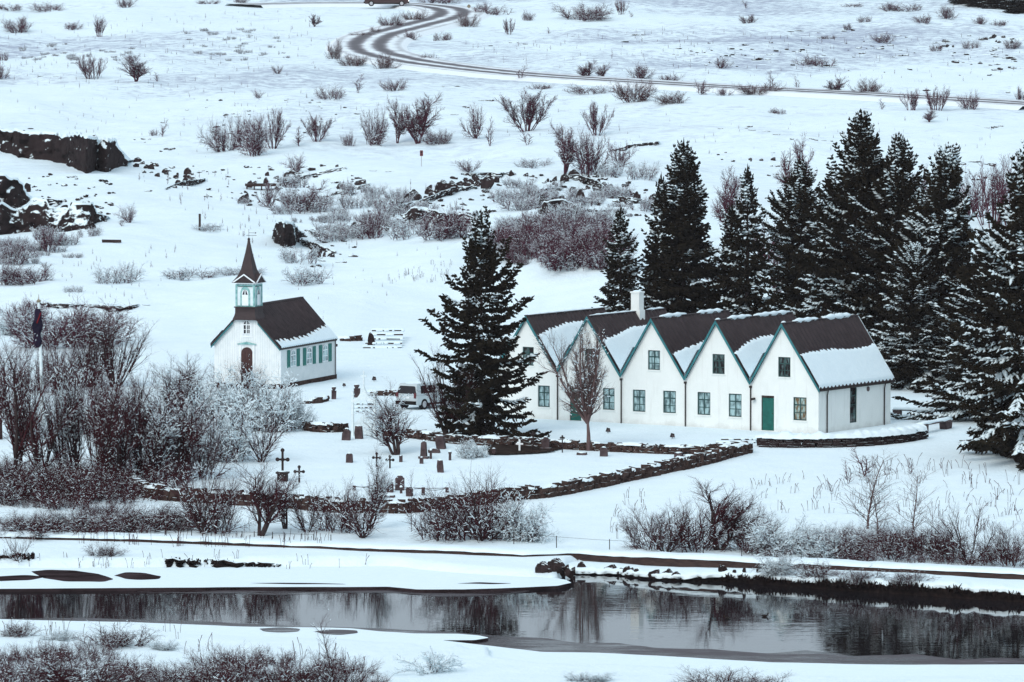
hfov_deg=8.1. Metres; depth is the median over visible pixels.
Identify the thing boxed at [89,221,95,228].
lava rock
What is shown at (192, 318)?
snowy ground
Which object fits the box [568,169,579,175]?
lava rock
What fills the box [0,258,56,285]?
bare bush
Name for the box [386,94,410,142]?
bare tree
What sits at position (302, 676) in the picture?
bare bush
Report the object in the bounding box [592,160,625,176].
bare bush
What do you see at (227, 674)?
bare bush
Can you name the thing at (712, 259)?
bare bush
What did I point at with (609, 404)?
window
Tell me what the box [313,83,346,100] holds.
bare bush
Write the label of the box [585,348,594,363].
window
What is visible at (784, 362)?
window
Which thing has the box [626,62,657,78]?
bare bush
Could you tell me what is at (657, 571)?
lava rock
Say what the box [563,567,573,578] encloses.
lava rock
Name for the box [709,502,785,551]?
bare bush
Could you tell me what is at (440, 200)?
lava rubble
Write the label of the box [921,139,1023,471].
spruce tree
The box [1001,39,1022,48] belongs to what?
bare bush
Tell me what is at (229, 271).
bare bush
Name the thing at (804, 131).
grass tufts
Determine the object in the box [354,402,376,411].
stone steps
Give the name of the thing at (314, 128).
bare bush
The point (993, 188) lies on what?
bare bush
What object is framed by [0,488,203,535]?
brown undergrowth
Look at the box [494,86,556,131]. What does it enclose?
bare bush
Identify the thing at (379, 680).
bare bush
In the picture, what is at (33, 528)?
bare bush
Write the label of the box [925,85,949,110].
bare bush
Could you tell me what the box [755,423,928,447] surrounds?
stone wall
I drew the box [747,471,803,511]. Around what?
dry stalks
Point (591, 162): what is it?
bare bush
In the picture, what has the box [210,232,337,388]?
church
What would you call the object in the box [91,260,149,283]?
bare bush
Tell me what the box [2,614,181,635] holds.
dry stalks
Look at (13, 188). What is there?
lava cliff
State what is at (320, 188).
bare tree
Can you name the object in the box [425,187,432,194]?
lava rock
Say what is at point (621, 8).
bare bush
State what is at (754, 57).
grass tufts
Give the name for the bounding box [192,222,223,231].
bare bush
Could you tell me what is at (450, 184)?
lava rock
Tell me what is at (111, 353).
bare tree
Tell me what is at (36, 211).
lava cliff
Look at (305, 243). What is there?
lava ledge
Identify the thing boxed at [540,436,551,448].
gravestone
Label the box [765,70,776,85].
bare tree
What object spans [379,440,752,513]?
stone wall
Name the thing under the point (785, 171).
bare tree
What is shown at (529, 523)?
bare bush
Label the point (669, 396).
window
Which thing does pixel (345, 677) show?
bare bush
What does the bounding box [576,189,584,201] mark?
lava rock
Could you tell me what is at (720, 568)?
lava rock
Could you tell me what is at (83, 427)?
bare tree
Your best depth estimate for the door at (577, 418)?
407.17 m
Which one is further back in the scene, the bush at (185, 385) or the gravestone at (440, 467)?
the bush at (185, 385)
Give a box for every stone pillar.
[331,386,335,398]
[354,384,359,397]
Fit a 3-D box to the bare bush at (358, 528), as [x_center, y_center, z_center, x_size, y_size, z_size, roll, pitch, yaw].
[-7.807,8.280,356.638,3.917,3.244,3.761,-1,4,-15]
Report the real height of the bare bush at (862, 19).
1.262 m
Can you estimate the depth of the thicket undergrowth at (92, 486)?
370.62 m
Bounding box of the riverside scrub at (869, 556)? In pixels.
[736,516,1023,566]
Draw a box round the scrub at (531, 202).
[487,175,653,216]
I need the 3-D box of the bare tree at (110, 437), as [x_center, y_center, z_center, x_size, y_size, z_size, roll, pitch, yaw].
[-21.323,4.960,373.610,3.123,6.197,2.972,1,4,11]
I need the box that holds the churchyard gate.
[351,371,375,436]
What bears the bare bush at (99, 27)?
on the snowy ground at (192, 318)
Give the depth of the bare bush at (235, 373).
429.30 m
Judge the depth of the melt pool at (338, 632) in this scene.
319.30 m
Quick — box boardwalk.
[0,530,1023,579]
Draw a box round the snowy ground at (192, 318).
[0,0,1023,681]
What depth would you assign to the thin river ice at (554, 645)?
312.60 m
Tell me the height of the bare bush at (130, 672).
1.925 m
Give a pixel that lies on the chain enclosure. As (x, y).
(423, 488)
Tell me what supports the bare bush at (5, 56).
on the snowy ground at (192, 318)
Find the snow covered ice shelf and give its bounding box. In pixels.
[0,566,570,591]
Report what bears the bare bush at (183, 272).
on the snowy ground at (192, 318)
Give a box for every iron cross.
[275,448,289,481]
[293,465,304,481]
[372,452,380,465]
[385,455,393,467]
[530,431,535,449]
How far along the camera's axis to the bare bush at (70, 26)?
890.67 m
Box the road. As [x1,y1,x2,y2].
[225,2,1023,109]
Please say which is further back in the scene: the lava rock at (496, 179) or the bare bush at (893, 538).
the lava rock at (496, 179)
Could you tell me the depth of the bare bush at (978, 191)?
567.77 m
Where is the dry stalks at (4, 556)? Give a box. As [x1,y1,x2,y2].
[0,549,368,568]
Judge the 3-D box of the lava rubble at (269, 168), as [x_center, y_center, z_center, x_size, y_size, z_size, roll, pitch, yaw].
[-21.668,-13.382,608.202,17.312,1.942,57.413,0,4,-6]
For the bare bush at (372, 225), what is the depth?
552.75 m
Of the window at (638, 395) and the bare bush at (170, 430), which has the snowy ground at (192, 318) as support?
the bare bush at (170, 430)
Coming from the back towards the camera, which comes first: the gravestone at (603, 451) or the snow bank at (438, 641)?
the gravestone at (603, 451)
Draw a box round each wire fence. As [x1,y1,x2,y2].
[165,529,330,539]
[513,531,801,558]
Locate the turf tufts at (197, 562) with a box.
[174,557,280,566]
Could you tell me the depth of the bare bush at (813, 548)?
348.32 m
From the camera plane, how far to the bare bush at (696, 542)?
351.18 m
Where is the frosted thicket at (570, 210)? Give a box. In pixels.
[491,201,614,253]
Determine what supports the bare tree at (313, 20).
on the snowy ground at (192, 318)
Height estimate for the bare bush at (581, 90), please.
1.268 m
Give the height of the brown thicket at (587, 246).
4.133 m
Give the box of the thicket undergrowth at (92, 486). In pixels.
[0,443,205,510]
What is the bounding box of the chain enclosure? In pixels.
[352,486,448,494]
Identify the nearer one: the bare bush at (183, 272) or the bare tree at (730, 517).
the bare tree at (730, 517)
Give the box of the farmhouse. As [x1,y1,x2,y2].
[497,290,894,433]
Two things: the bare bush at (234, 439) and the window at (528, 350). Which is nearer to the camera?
the bare bush at (234, 439)
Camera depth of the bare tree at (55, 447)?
377.81 m
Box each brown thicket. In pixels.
[484,204,638,272]
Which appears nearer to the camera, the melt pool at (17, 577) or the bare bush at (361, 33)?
the melt pool at (17, 577)
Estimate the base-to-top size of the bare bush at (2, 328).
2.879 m
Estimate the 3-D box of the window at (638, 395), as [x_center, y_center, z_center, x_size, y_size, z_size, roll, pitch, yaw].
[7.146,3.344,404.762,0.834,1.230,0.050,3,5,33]
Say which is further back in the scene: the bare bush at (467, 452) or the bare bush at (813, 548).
the bare bush at (467, 452)
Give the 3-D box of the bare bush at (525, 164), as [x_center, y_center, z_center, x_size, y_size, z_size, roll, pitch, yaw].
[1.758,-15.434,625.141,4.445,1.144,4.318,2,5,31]
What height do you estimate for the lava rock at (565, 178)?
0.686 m
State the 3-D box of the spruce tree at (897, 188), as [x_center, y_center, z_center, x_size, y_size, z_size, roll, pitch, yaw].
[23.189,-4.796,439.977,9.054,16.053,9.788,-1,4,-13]
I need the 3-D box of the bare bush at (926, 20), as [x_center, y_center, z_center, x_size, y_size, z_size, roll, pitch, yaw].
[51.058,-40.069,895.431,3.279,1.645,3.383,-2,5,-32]
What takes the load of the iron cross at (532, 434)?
on the snowy ground at (192, 318)
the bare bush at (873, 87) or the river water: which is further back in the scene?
the bare bush at (873, 87)
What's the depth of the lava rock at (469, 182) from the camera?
597.65 m
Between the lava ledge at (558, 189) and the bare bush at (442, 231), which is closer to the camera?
the bare bush at (442, 231)
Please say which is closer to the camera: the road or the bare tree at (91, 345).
the bare tree at (91, 345)
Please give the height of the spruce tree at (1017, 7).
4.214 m
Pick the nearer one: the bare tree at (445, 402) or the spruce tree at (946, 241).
the bare tree at (445, 402)
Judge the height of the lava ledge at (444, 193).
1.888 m
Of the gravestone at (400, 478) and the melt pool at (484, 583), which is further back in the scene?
the gravestone at (400, 478)
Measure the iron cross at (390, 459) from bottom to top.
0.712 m
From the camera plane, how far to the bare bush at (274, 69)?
771.05 m
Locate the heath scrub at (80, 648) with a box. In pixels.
[0,629,392,681]
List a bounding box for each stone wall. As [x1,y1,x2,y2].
[121,472,370,512]
[301,421,348,432]
[302,395,329,403]
[338,335,362,340]
[367,389,396,395]
[371,427,742,454]
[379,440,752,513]
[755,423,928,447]
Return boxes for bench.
[893,407,932,414]
[918,416,952,432]
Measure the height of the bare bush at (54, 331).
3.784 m
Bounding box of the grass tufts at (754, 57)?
[473,28,1020,80]
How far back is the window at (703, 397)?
402.33 m
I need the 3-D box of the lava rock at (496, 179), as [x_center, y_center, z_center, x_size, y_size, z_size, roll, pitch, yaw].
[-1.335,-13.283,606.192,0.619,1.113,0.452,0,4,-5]
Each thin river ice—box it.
[15,618,1023,664]
[139,590,527,596]
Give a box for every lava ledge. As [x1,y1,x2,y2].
[165,178,205,189]
[279,167,345,185]
[300,239,336,253]
[304,229,335,237]
[331,183,370,195]
[382,185,476,211]
[515,188,561,195]
[610,195,650,203]
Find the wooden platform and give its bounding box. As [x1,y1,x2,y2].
[245,183,276,190]
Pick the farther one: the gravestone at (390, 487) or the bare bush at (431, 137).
the bare bush at (431, 137)
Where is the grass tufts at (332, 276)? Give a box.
[236,245,441,298]
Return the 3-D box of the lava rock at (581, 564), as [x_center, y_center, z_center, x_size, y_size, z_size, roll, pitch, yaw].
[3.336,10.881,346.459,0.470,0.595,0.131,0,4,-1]
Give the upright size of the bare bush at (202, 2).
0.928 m
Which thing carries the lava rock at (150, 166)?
on the snowy ground at (192, 318)
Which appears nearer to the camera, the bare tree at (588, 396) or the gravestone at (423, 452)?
the gravestone at (423, 452)
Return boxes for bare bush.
[0,2,20,10]
[0,50,8,60]
[0,62,10,79]
[0,238,38,264]
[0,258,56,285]
[0,262,22,284]
[0,294,135,348]
[0,296,52,320]
[0,305,34,335]
[0,449,75,484]
[0,468,33,505]
[0,502,90,540]
[0,617,46,637]
[0,644,91,681]
[1,14,35,32]
[1,530,36,561]
[3,339,60,392]
[19,464,119,500]
[24,640,173,681]
[27,2,64,11]
[32,226,64,251]
[37,326,91,394]
[38,629,79,641]
[40,499,125,531]
[44,324,115,387]
[48,300,145,344]
[49,356,123,436]
[61,285,84,292]
[62,455,146,495]
[63,20,82,28]
[68,620,165,649]
[75,52,108,78]
[81,540,131,557]
[86,364,156,428]
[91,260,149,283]
[91,407,193,480]
[93,499,182,532]
[94,15,107,36]
[105,652,160,681]
[111,203,137,222]
[115,0,136,7]
[124,383,200,477]
[141,661,222,681]
[147,638,180,651]
[149,128,158,135]
[152,456,241,533]
[152,502,196,530]
[153,360,235,426]
[157,265,227,279]
[162,639,284,681]
[171,403,241,479]
[173,379,269,462]
[181,466,256,533]
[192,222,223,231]
[195,112,245,151]
[197,0,220,3]
[204,357,275,426]
[211,266,269,275]
[219,647,329,681]
[221,353,263,386]
[223,362,314,432]
[226,113,256,147]
[228,111,275,156]
[233,0,247,2]
[235,405,298,461]
[250,89,262,97]
[255,107,291,148]
[255,179,281,207]
[271,65,284,73]
[273,185,337,211]
[275,384,318,429]
[276,153,305,172]
[277,245,323,264]
[280,265,335,285]
[282,482,326,532]
[288,477,367,532]
[300,113,334,141]
[303,645,382,681]
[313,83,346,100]
[318,480,393,537]
[325,38,343,58]
[336,53,368,65]
[341,129,355,145]
[348,31,375,34]
[355,668,395,681]
[356,202,392,238]
[358,103,390,146]
[368,53,401,68]
[377,14,405,25]
[379,76,408,90]
[380,217,431,239]
[385,646,465,675]
[394,487,476,542]
[396,30,421,39]
[400,8,429,19]
[412,128,455,144]
[412,466,534,543]
[416,207,468,241]
[418,0,459,3]
[418,53,438,57]
[419,461,523,542]
[433,32,452,40]
[442,201,478,238]
[450,158,481,171]
[454,11,481,26]
[454,438,489,459]
[459,103,485,138]
[472,3,513,14]
[475,2,490,10]
[482,483,561,543]
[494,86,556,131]
[502,18,514,34]
[513,156,553,167]
[521,10,534,20]
[526,84,555,88]
[550,0,616,21]
[559,668,618,681]
[563,83,613,94]
[571,125,615,175]
[581,101,614,135]
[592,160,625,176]
[604,140,638,166]
[606,75,658,102]
[614,0,628,14]
[614,504,690,550]
[622,159,663,179]
[624,489,700,551]
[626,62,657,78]
[650,497,731,552]
[651,90,689,104]
[656,73,684,80]
[667,664,764,681]
[691,79,715,94]
[698,243,742,280]
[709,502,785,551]
[712,87,733,95]
[713,56,733,68]
[724,667,798,681]
[731,80,792,94]
[739,13,757,23]
[744,508,817,556]
[745,211,783,257]
[749,549,807,577]
[764,235,785,292]
[768,107,785,113]
[779,555,849,580]
[788,520,860,558]
[791,54,838,66]
[815,35,834,38]
[815,526,880,559]
[830,564,891,588]
[842,2,863,6]
[842,459,854,481]
[843,23,852,29]
[843,445,872,475]
[846,78,892,91]
[856,14,871,22]
[861,521,930,561]
[869,31,894,43]
[878,2,922,11]
[883,569,940,588]
[898,89,919,109]
[898,517,981,561]
[906,458,914,472]
[909,12,931,23]
[911,163,927,190]
[918,489,1011,563]
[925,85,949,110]
[929,44,941,51]
[933,4,962,19]
[955,88,979,109]
[959,167,991,216]
[960,153,1017,227]
[962,38,980,48]
[969,520,1023,566]
[973,16,987,24]
[989,18,1008,25]
[993,156,1020,233]
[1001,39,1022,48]
[1014,85,1023,99]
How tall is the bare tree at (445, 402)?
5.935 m
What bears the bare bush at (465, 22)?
on the snowy ground at (192, 318)
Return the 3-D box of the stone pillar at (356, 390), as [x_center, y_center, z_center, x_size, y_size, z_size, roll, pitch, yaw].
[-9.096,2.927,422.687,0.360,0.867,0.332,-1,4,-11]
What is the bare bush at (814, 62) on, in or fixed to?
on the snowy ground at (192, 318)
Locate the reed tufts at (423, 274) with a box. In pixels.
[389,259,451,280]
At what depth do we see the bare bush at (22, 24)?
888.19 m
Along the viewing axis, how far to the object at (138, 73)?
757.80 m
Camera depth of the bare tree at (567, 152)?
611.40 m
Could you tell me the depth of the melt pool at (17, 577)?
342.98 m
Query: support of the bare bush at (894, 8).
on the snowy ground at (192, 318)
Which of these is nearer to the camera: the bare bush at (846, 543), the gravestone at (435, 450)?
the bare bush at (846, 543)
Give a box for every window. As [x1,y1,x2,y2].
[243,320,249,333]
[290,349,295,366]
[306,347,311,364]
[322,344,327,361]
[523,347,533,365]
[538,385,549,406]
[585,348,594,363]
[603,388,614,409]
[633,390,644,411]
[648,350,659,369]
[664,391,675,412]
[698,392,709,414]
[713,354,724,373]
[729,394,741,416]
[779,357,789,376]
[794,397,806,420]
[850,387,855,422]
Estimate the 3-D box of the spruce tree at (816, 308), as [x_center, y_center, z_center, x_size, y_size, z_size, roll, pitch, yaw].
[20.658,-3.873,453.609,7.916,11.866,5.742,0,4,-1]
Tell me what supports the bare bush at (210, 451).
on the snowy ground at (192, 318)
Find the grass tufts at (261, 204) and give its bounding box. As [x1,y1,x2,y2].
[138,170,461,247]
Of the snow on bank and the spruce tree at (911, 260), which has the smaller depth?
the snow on bank
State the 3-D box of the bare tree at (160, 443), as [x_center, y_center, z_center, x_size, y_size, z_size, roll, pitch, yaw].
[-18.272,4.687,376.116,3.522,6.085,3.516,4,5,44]
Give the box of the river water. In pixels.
[0,574,1023,658]
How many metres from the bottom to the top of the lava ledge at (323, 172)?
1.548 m
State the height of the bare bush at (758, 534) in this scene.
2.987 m
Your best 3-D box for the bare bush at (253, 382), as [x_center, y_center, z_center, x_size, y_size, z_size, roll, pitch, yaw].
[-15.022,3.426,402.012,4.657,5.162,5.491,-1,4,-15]
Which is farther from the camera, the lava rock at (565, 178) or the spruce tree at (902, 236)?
the lava rock at (565, 178)
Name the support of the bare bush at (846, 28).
on the snowy ground at (192, 318)
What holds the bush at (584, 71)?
on the snowy ground at (192, 318)
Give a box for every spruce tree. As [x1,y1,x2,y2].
[414,205,551,439]
[591,204,642,311]
[625,139,731,313]
[632,173,681,310]
[703,201,757,314]
[716,163,774,314]
[745,158,826,318]
[777,108,922,355]
[783,192,858,317]
[828,132,926,356]
[867,142,978,392]
[867,186,951,352]
[869,240,952,389]
[879,273,952,388]
[890,231,1016,420]
[917,279,995,393]
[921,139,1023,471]
[929,230,1013,395]
[948,0,969,3]
[962,0,998,6]
[977,0,1015,9]
[1000,0,1023,13]
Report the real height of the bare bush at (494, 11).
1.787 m
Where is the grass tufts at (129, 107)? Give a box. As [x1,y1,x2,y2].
[10,90,300,159]
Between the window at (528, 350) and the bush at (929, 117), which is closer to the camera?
the window at (528, 350)
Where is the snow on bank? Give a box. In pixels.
[568,561,1023,594]
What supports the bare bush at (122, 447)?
on the snowy ground at (192, 318)
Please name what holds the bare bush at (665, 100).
on the snowy ground at (192, 318)
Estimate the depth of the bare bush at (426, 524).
355.49 m
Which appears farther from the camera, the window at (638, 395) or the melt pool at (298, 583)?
the window at (638, 395)
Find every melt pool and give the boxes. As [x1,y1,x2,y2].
[0,575,45,580]
[32,570,111,581]
[115,572,160,579]
[260,627,299,631]
[264,583,332,583]
[316,629,356,634]
[465,582,507,583]
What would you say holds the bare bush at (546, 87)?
on the snowy ground at (192, 318)
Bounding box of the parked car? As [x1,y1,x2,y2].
[395,381,449,409]
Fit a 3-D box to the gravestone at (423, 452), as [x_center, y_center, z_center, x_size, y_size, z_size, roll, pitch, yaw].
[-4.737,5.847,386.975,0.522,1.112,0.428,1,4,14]
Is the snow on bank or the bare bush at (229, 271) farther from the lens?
the bare bush at (229, 271)
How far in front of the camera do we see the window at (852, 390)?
401.55 m
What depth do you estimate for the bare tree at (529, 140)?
652.57 m
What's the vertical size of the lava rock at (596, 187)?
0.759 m
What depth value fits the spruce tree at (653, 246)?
471.84 m
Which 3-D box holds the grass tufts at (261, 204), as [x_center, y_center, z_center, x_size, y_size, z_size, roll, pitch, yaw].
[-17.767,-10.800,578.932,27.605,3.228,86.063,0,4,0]
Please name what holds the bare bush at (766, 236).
on the snowy ground at (192, 318)
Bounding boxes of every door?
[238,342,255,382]
[570,386,580,420]
[762,395,773,430]
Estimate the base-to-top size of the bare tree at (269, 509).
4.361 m
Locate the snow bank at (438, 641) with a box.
[0,619,1023,676]
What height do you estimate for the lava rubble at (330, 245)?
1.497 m
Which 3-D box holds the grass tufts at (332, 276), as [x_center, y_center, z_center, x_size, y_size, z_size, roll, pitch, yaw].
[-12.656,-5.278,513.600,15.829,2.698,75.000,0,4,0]
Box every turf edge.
[0,553,30,559]
[163,557,274,567]
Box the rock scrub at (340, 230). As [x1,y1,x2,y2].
[235,171,482,242]
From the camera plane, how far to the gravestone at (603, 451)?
387.83 m
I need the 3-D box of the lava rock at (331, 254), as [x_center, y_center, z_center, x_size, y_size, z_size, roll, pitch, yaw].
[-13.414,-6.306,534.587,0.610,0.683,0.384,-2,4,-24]
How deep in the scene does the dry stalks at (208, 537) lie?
353.95 m
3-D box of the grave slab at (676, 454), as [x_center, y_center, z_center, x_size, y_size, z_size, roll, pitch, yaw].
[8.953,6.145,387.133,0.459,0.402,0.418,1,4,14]
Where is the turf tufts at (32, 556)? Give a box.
[0,552,34,560]
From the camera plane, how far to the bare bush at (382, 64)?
791.51 m
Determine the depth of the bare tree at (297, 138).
653.95 m
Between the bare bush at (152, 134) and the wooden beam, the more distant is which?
the bare bush at (152, 134)
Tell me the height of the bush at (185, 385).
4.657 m
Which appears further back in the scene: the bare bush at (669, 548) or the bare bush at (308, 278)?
the bare bush at (308, 278)
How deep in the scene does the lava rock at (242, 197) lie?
585.09 m
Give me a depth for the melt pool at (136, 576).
343.45 m
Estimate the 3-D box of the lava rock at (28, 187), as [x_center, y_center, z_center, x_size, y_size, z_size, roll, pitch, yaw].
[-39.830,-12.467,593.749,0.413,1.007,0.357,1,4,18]
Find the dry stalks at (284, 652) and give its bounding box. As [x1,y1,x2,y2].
[184,633,365,676]
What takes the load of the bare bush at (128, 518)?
on the snowy ground at (192, 318)
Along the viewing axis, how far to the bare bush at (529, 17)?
904.44 m
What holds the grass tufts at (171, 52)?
on the snowy ground at (192, 318)
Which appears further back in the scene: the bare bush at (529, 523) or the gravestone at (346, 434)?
the gravestone at (346, 434)
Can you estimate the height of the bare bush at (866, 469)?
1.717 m
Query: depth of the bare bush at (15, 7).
942.79 m
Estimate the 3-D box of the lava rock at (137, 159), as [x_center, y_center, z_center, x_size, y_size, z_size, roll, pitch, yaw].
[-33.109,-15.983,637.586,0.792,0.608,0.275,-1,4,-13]
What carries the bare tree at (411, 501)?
on the snowy ground at (192, 318)
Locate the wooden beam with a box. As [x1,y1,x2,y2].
[102,239,120,242]
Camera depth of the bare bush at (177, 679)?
294.19 m
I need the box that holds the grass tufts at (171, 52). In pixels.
[8,10,315,91]
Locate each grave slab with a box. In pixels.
[577,452,586,454]
[674,452,683,457]
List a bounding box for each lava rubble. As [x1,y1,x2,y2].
[28,173,114,221]
[141,162,361,209]
[144,99,346,142]
[282,228,357,267]
[358,174,501,227]
[514,173,647,216]
[690,34,1016,75]
[717,152,994,179]
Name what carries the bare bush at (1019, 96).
on the snowy ground at (192, 318)
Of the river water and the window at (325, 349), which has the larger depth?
the window at (325, 349)
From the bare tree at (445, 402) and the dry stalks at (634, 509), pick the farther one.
the bare tree at (445, 402)
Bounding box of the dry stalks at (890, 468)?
[801,453,1022,531]
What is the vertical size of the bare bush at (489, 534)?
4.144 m
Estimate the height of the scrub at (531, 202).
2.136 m
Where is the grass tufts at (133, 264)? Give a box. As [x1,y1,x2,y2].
[31,245,200,298]
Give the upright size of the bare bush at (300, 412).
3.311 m
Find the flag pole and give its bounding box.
[32,295,45,424]
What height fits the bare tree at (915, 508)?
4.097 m
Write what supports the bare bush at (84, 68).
on the snowy ground at (192, 318)
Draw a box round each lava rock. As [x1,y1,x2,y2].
[26,184,30,191]
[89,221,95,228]
[133,157,141,161]
[147,164,153,168]
[184,167,190,173]
[238,195,246,202]
[327,252,334,256]
[354,179,365,184]
[367,333,374,344]
[409,191,421,200]
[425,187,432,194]
[435,180,446,190]
[445,181,458,191]
[463,179,473,185]
[481,176,492,188]
[493,177,499,182]
[535,561,550,572]
[547,558,563,573]
[560,173,569,181]
[562,176,568,181]
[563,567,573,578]
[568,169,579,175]
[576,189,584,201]
[577,561,585,566]
[592,185,600,190]
[634,191,639,198]
[648,569,659,579]
[664,568,672,572]
[718,565,723,571]
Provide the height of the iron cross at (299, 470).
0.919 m
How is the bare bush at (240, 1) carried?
on the snowy ground at (192, 318)
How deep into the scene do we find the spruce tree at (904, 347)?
429.88 m
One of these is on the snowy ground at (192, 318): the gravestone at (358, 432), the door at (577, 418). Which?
the gravestone at (358, 432)
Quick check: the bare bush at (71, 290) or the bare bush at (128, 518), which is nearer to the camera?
the bare bush at (128, 518)
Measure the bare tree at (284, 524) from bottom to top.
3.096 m
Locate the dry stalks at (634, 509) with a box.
[610,487,646,536]
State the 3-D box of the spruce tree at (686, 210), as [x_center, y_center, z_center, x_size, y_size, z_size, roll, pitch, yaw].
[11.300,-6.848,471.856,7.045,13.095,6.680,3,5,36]
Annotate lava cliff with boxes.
[0,128,132,173]
[0,174,30,207]
[0,197,109,234]
[29,198,64,206]
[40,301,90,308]
[89,303,149,311]
[271,219,304,246]
[402,206,475,227]
[461,172,513,177]
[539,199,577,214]
[569,174,603,190]
[609,141,658,151]
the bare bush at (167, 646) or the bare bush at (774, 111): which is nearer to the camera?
the bare bush at (167, 646)
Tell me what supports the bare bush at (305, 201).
on the snowy ground at (192, 318)
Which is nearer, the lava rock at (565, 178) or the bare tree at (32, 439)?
the bare tree at (32, 439)
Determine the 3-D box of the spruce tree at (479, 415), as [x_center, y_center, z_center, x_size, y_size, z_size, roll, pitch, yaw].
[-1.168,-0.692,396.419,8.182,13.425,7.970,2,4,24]
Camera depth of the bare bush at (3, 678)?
294.62 m
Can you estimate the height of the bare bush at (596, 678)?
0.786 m
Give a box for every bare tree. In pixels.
[0,330,28,438]
[0,333,64,471]
[2,357,85,468]
[34,348,91,466]
[41,334,89,469]
[66,312,111,386]
[77,352,117,467]
[78,363,157,478]
[79,380,127,480]
[83,308,157,386]
[106,363,162,472]
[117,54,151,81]
[133,378,195,478]
[137,383,224,479]
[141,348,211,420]
[156,354,213,413]
[159,119,168,134]
[226,454,300,535]
[268,471,298,528]
[294,128,309,145]
[308,609,347,679]
[309,14,323,26]
[309,179,330,201]
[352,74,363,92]
[354,376,421,454]
[358,443,403,528]
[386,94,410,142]
[400,90,444,143]
[401,470,421,531]
[410,341,484,433]
[484,118,497,145]
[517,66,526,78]
[520,129,534,144]
[527,319,615,450]
[548,119,581,172]
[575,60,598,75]
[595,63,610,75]
[684,475,776,549]
[710,167,749,224]
[719,164,732,194]
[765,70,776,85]
[772,133,817,190]
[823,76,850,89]
[830,447,901,528]
[854,471,905,528]
[878,466,948,539]
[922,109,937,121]
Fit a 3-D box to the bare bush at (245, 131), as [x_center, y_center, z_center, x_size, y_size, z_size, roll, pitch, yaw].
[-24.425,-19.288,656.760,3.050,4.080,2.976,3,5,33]
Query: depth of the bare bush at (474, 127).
662.54 m
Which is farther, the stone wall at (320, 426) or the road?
the road
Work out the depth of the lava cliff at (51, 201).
581.08 m
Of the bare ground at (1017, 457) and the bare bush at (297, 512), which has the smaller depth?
the bare bush at (297, 512)
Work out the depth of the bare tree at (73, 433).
377.09 m
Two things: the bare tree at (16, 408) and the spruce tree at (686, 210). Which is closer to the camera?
the bare tree at (16, 408)
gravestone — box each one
[342,428,350,440]
[346,452,352,462]
[354,425,362,438]
[387,480,393,492]
[395,474,404,490]
[406,486,412,495]
[418,440,428,458]
[428,447,440,452]
[435,434,445,448]
[437,459,443,472]
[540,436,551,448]
[600,446,607,456]
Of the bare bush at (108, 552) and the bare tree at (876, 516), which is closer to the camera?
the bare bush at (108, 552)
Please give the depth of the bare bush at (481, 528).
354.74 m
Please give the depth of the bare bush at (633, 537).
352.01 m
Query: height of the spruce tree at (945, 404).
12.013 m
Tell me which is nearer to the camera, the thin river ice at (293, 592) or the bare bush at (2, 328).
the thin river ice at (293, 592)
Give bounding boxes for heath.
[18,42,136,63]
[183,27,289,60]
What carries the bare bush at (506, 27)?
on the snowy ground at (192, 318)
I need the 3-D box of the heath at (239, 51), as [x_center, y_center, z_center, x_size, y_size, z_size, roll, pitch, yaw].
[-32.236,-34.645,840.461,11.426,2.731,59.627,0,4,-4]
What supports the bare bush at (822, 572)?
on the snow on bank
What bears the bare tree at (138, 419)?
on the snowy ground at (192, 318)
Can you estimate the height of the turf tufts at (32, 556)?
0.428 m
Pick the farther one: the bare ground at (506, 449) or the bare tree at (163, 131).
the bare tree at (163, 131)
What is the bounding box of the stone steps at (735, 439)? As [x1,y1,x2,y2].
[715,437,756,442]
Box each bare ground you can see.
[486,444,561,453]
[959,439,1021,462]
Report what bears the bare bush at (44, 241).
on the snowy ground at (192, 318)
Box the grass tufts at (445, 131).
[235,96,632,143]
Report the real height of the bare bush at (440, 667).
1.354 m
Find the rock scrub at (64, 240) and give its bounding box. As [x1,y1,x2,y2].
[0,223,105,264]
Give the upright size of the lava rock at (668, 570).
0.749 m
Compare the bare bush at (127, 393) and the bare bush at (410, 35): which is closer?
the bare bush at (127, 393)
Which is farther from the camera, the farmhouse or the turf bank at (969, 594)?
the farmhouse
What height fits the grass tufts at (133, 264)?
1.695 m
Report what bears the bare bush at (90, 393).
on the snowy ground at (192, 318)
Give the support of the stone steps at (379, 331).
on the snowy ground at (192, 318)
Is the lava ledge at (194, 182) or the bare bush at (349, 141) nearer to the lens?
the lava ledge at (194, 182)
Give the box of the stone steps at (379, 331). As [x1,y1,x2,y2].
[362,328,404,347]
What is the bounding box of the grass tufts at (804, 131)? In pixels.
[666,114,991,151]
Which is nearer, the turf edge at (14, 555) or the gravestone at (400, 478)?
the turf edge at (14, 555)
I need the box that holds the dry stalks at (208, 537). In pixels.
[30,524,329,547]
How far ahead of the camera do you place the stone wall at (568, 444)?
390.98 m
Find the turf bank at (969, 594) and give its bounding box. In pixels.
[582,572,1023,602]
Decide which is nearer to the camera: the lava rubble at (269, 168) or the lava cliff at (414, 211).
the lava cliff at (414, 211)

